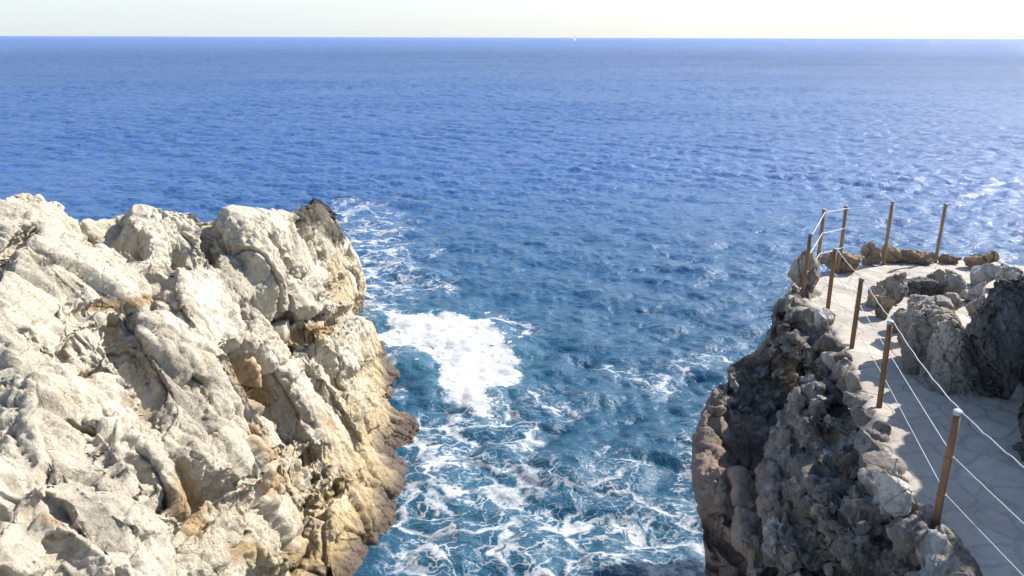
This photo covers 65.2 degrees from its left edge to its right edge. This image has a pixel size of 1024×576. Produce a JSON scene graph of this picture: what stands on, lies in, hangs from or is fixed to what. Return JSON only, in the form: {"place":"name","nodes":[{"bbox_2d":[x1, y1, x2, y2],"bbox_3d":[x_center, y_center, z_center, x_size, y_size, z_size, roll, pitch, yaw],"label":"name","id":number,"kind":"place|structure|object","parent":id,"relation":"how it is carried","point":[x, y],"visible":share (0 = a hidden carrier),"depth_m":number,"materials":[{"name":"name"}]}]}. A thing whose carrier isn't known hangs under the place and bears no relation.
{"place":"outdoors","nodes":[
{"label":"outdoors","id":0,"kind":"place"},
{"bbox_2d":[0,193,419,575],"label":"rocky cliff","id":1,"kind":"structure","parent":0,"point":[186,394],"depth_m":10.81,"materials":[{"name":"stone"}]},
{"bbox_2d":[309,197,336,223],"bbox_3d":[-5.267,-1.858,21.731,1.099,1.148,1.008,0,17,0],"label":"stone","id":2,"kind":"object","parent":1,"relation":"on","point":[333,214],"visible":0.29,"depth_m":21.79,"materials":[{"name":"grey stone"}]},
{"bbox_2d":[0,36,1023,575],"bbox_3d":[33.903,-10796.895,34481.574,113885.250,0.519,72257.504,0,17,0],"label":"sea","id":3,"kind":"structure","parent":0,"point":[614,232],"depth_m":47.21,"materials":[{"name":"liquid"}]},
{"bbox_2d":[378,309,523,422],"bbox_3d":[-2.129,1.905,22.291,4.920,0.288,7.939,0,17,0],"label":"sea foam","id":4,"kind":"object","parent":3,"relation":"on","point":[470,367],"visible":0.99,"depth_m":22.78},
{"bbox_2d":[0,0,1023,38],"label":"sky","id":5,"kind":"structure","parent":0,"point":[862,19],"materials":[{"name":"white"}]},
{"bbox_2d":[692,285,982,575],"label":"rocky cliff","id":6,"kind":"structure","parent":0,"point":[791,459],"depth_m":9.10,"materials":[{"name":"grey stone"}]},
{"bbox_2d":[892,467,902,479],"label":"stone","id":7,"kind":"object","parent":6,"relation":"on","point":[897,472],"visible":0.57,"depth_m":7.00,"materials":[{"name":"grey stone"}]},
{"bbox_2d":[782,260,1023,575],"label":"path","id":8,"kind":"structure","parent":0,"point":[992,467],"depth_m":8.15,"materials":[{"name":"grey concrete"}]},
{"bbox_2d":[787,250,820,291],"bbox_3d":[4.543,-0.244,12.431,0.493,0.718,0.372,6,18,18],"label":"stone","id":9,"kind":"object","parent":8,"relation":"on","point":[795,273],"visible":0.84,"depth_m":12.32,"materials":[{"name":"grey stone"}]},
{"bbox_2d":[800,233,812,297],"bbox_3d":[4.467,-0.309,12.146,0.089,1.073,0.076,0,17,0],"label":"fence post","id":10,"kind":"object","parent":8,"relation":"on","point":[806,264],"visible":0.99,"depth_m":12.11,"materials":[{"name":"wood"}]},
{"bbox_2d":[811,204,921,236],"bbox_3d":[5.863,-1.230,13.136,3.701,0.190,0.562,-11,21,-32],"label":"guard rope","id":11,"kind":"object","parent":10,"relation":"attached to","point":[846,208],"visible":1,"depth_m":12.98,"materials":[{"name":"white fabric"}]},
{"bbox_2d":[806,240,939,273],"bbox_3d":[5.849,-0.621,13.317,3.700,0.085,0.554,-11,21,-32],"label":"guard rope","id":12,"kind":"object","parent":10,"relation":"attached to","point":[845,247],"visible":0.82,"depth_m":13.34,"materials":[{"name":"white fabric"}]},
{"bbox_2d":[810,223,942,252],"bbox_3d":[5.856,-0.925,13.227,3.701,0.138,0.558,-11,21,-32],"label":"guard rope","id":13,"kind":"object","parent":10,"relation":"attached to","point":[862,226],"visible":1,"depth_m":13.21,"materials":[{"name":"white fabric"}]},
{"bbox_2d":[816,209,826,269],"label":"fence post","id":14,"kind":"object","parent":8,"relation":"on","point":[820,233],"visible":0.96,"depth_m":12.90,"materials":[{"name":"wood"}]},
{"bbox_2d":[814,307,836,328],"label":"stone","id":15,"kind":"object","parent":8,"relation":"on","point":[825,314],"visible":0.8,"depth_m":11.09,"materials":[{"name":"grey stone"}]},
{"bbox_2d":[826,248,837,309],"bbox_3d":[4.575,-0.072,11.476,0.073,1.022,0.077,0,17,0],"label":"fence post","id":16,"kind":"object","parent":8,"relation":"on","point":[831,278],"visible":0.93,"depth_m":11.43,"materials":[{"name":"wood"}]},
{"bbox_2d":[836,205,847,273],"bbox_3d":[5.538,-0.783,13.429,0.072,1.216,0.076,0,17,0],"label":"fence post","id":17,"kind":"object","parent":8,"relation":"on","point":[842,240],"visible":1,"depth_m":13.39,"materials":[{"name":"wood"}]},
{"bbox_2d":[820,250,864,272],"bbox_3d":[5.637,-0.449,13.706,0.728,0.407,0.429,11,20,30],"label":"stone","id":18,"kind":"object","parent":8,"relation":"on","point":[853,261],"visible":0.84,"depth_m":13.55,"materials":[{"name":"stone"}]},
{"bbox_2d":[849,277,863,348],"bbox_3d":[4.336,0.364,10.081,0.078,1.023,0.077,0,17,0],"label":"fence post","id":19,"kind":"object","parent":8,"relation":"on","point":[856,312],"visible":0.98,"depth_m":10.04,"materials":[{"name":"wood"}]},
{"bbox_2d":[860,242,881,265],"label":"stone","id":20,"kind":"object","parent":8,"relation":"on","point":[871,252],"visible":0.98,"depth_m":14.01,"materials":[{"name":"brown stone"}]},
{"bbox_2d":[865,285,885,307],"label":"stone","id":21,"kind":"object","parent":8,"relation":"on","point":[879,290],"visible":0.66,"depth_m":11.84,"materials":[{"name":"grey stone"}]},
{"bbox_2d":[872,295,895,319],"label":"stone","id":22,"kind":"object","parent":8,"relation":"on","point":[886,303],"visible":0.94,"depth_m":11.32,"materials":[{"name":"stone"}]},
{"bbox_2d":[876,320,893,407],"bbox_3d":[3.975,0.835,8.546,0.082,1.040,0.077,0,17,0],"label":"fence post","id":23,"kind":"object","parent":8,"relation":"on","point":[884,365],"visible":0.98,"depth_m":8.51,"materials":[{"name":"wood"}]},
{"bbox_2d":[881,201,894,264],"bbox_3d":[6.539,-0.921,13.922,0.078,1.192,0.076,0,17,0],"label":"fence post","id":24,"kind":"object","parent":8,"relation":"on","point":[892,203],"visible":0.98,"depth_m":13.88,"materials":[{"name":"wood"}]},
{"bbox_2d":[876,271,908,304],"bbox_3d":[5.771,-0.007,12.100,0.327,0.524,0.422,-14,22,-38],"label":"stone","id":25,"kind":"object","parent":8,"relation":"on","point":[895,286],"visible":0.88,"depth_m":12.00,"materials":[{"name":"grey stone"}]},
{"bbox_2d":[881,243,904,262],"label":"stone","id":26,"kind":"object","parent":8,"relation":"on","point":[894,254],"visible":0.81,"depth_m":14.14,"materials":[{"name":"brown stone"}]},
{"bbox_2d":[874,473,912,517],"bbox_3d":[3.226,1.737,6.737,0.252,0.368,0.334,-16,23,-41],"label":"stone","id":27,"kind":"object","parent":8,"relation":"on","point":[895,496],"visible":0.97,"depth_m":6.67,"materials":[{"name":"grey stone"}]},
{"bbox_2d":[890,308,906,332],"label":"stone","id":28,"kind":"object","parent":8,"relation":"on","point":[896,316],"visible":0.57,"depth_m":10.79,"materials":[{"name":"grey stone"}]},
{"bbox_2d":[897,249,936,264],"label":"stone","id":29,"kind":"object","parent":8,"relation":"on","point":[911,256],"visible":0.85,"depth_m":14.12,"materials":[{"name":"brown stone"}]},
{"bbox_2d":[907,294,930,305],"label":"stone","id":30,"kind":"object","parent":8,"relation":"on","point":[914,298],"visible":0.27,"depth_m":10.46,"materials":[{"name":"grey stone"}]},
{"bbox_2d":[907,276,948,295],"bbox_3d":[6.467,-0.007,12.483,0.692,0.324,0.441,7,19,20],"label":"stone","id":31,"kind":"object","parent":8,"relation":"on","point":[919,285],"visible":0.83,"depth_m":12.37,"materials":[{"name":"grey stone"}]},
{"bbox_2d":[897,295,963,374],"bbox_3d":[5.071,0.658,9.685,0.706,1.029,0.967,4,18,12],"label":"boulder","id":32,"kind":"object","parent":8,"relation":"on","point":[921,320],"visible":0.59,"depth_m":9.49,"materials":[{"name":"stone"}]},
{"bbox_2d":[926,269,944,281],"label":"stone","id":33,"kind":"object","parent":8,"relation":"on","point":[938,275],"visible":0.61,"depth_m":12.79,"materials":[{"name":"grey stone"}]},
{"bbox_2d":[933,203,947,262],"bbox_3d":[7.547,-0.934,14.094,0.089,1.120,0.076,0,17,0],"label":"fence post","id":34,"kind":"object","parent":8,"relation":"on","point":[945,205],"visible":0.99,"depth_m":14.05,"materials":[{"name":"wood"}]},
{"bbox_2d":[931,409,962,528],"bbox_3d":[3.451,1.477,6.367,0.085,1.116,0.077,0,17,0],"label":"fence post","id":35,"kind":"object","parent":8,"relation":"on","point":[947,464],"visible":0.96,"depth_m":6.33,"materials":[{"name":"wood"}]},
{"bbox_2d":[832,294,1022,575],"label":"guard rope","id":36,"kind":"object","parent":35,"relation":"attached to","point":[928,461],"visible":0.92,"depth_m":6.83,"materials":[{"name":"white fabric"}]},
{"bbox_2d":[835,274,1023,523],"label":"guard rope","id":37,"kind":"object","parent":35,"relation":"attached to","point":[931,421],"visible":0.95,"depth_m":6.85,"materials":[{"name":"white fabric"}]},
{"bbox_2d":[838,250,1023,467],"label":"guard rope","id":38,"kind":"object","parent":35,"relation":"attached to","point":[932,378],"visible":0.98,"depth_m":6.84,"materials":[{"name":"white fabric"}]},
{"bbox_2d":[935,524,963,549],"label":"stone","id":39,"kind":"object","parent":8,"relation":"on","point":[955,540],"visible":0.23,"depth_m":6.20,"materials":[{"name":"grey stone"}]},
{"bbox_2d":[938,253,961,263],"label":"stone","id":40,"kind":"object","parent":8,"relation":"on","point":[946,258],"visible":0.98,"depth_m":14.15,"materials":[{"name":"brown stone"}]},
{"bbox_2d":[942,292,962,310],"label":"stone","id":41,"kind":"object","parent":8,"relation":"on","point":[954,297],"visible":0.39,"depth_m":10.89,"materials":[{"name":"grey stone"}]},
{"bbox_2d":[942,269,966,294],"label":"stone","id":42,"kind":"object","parent":8,"relation":"on","point":[956,281],"visible":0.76,"depth_m":12.30,"materials":[{"name":"grey stone"}]},
{"bbox_2d":[919,316,991,395],"bbox_3d":[5.016,0.832,9.099,0.678,1.036,0.685,0,17,0],"label":"boulder","id":43,"kind":"object","parent":8,"relation":"on","point":[945,364],"visible":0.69,"depth_m":8.96,"materials":[{"name":"stone"}]},
{"bbox_2d":[959,281,985,300],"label":"stone","id":44,"kind":"object","parent":8,"relation":"on","point":[977,291],"visible":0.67,"depth_m":11.93,"materials":[{"name":"grey stone"}]},
{"bbox_2d":[965,295,985,318],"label":"stone","id":45,"kind":"object","parent":8,"relation":"on","point":[971,307],"visible":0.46,"depth_m":10.45,"materials":[{"name":"grey stone"}]},
{"bbox_2d":[963,251,999,267],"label":"stone","id":46,"kind":"object","parent":8,"relation":"on","point":[970,260],"visible":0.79,"depth_m":13.82,"materials":[{"name":"brown stone"}]},
{"bbox_2d":[970,263,999,287],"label":"stone","id":47,"kind":"object","parent":8,"relation":"on","point":[985,272],"visible":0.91,"depth_m":12.70,"materials":[{"name":"grey stone"}]},
{"bbox_2d":[958,275,1023,399],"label":"boulder","id":48,"kind":"object","parent":8,"relation":"on","point":[992,350],"visible":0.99,"depth_m":8.58,"materials":[{"name":"grey stone"}]},
{"bbox_2d":[995,265,1023,280],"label":"stone","id":49,"kind":"object","parent":8,"relation":"on","point":[1006,272],"visible":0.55,"depth_m":12.54,"materials":[{"name":"grey stone"}]},
{"bbox_2d":[1012,393,1023,461],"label":"boulder","id":50,"kind":"object","parent":8,"relation":"on","point":[1019,447],"visible":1,"depth_m":7.64,"materials":[{"name":"grey stone"}]},
{"bbox_2d":[1019,373,1023,385],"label":"boulder","id":51,"kind":"object","parent":8,"relation":"on","point":[1021,377],"visible":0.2,"depth_m":9.19,"materials":[{"name":"grey stone"}]}
]}

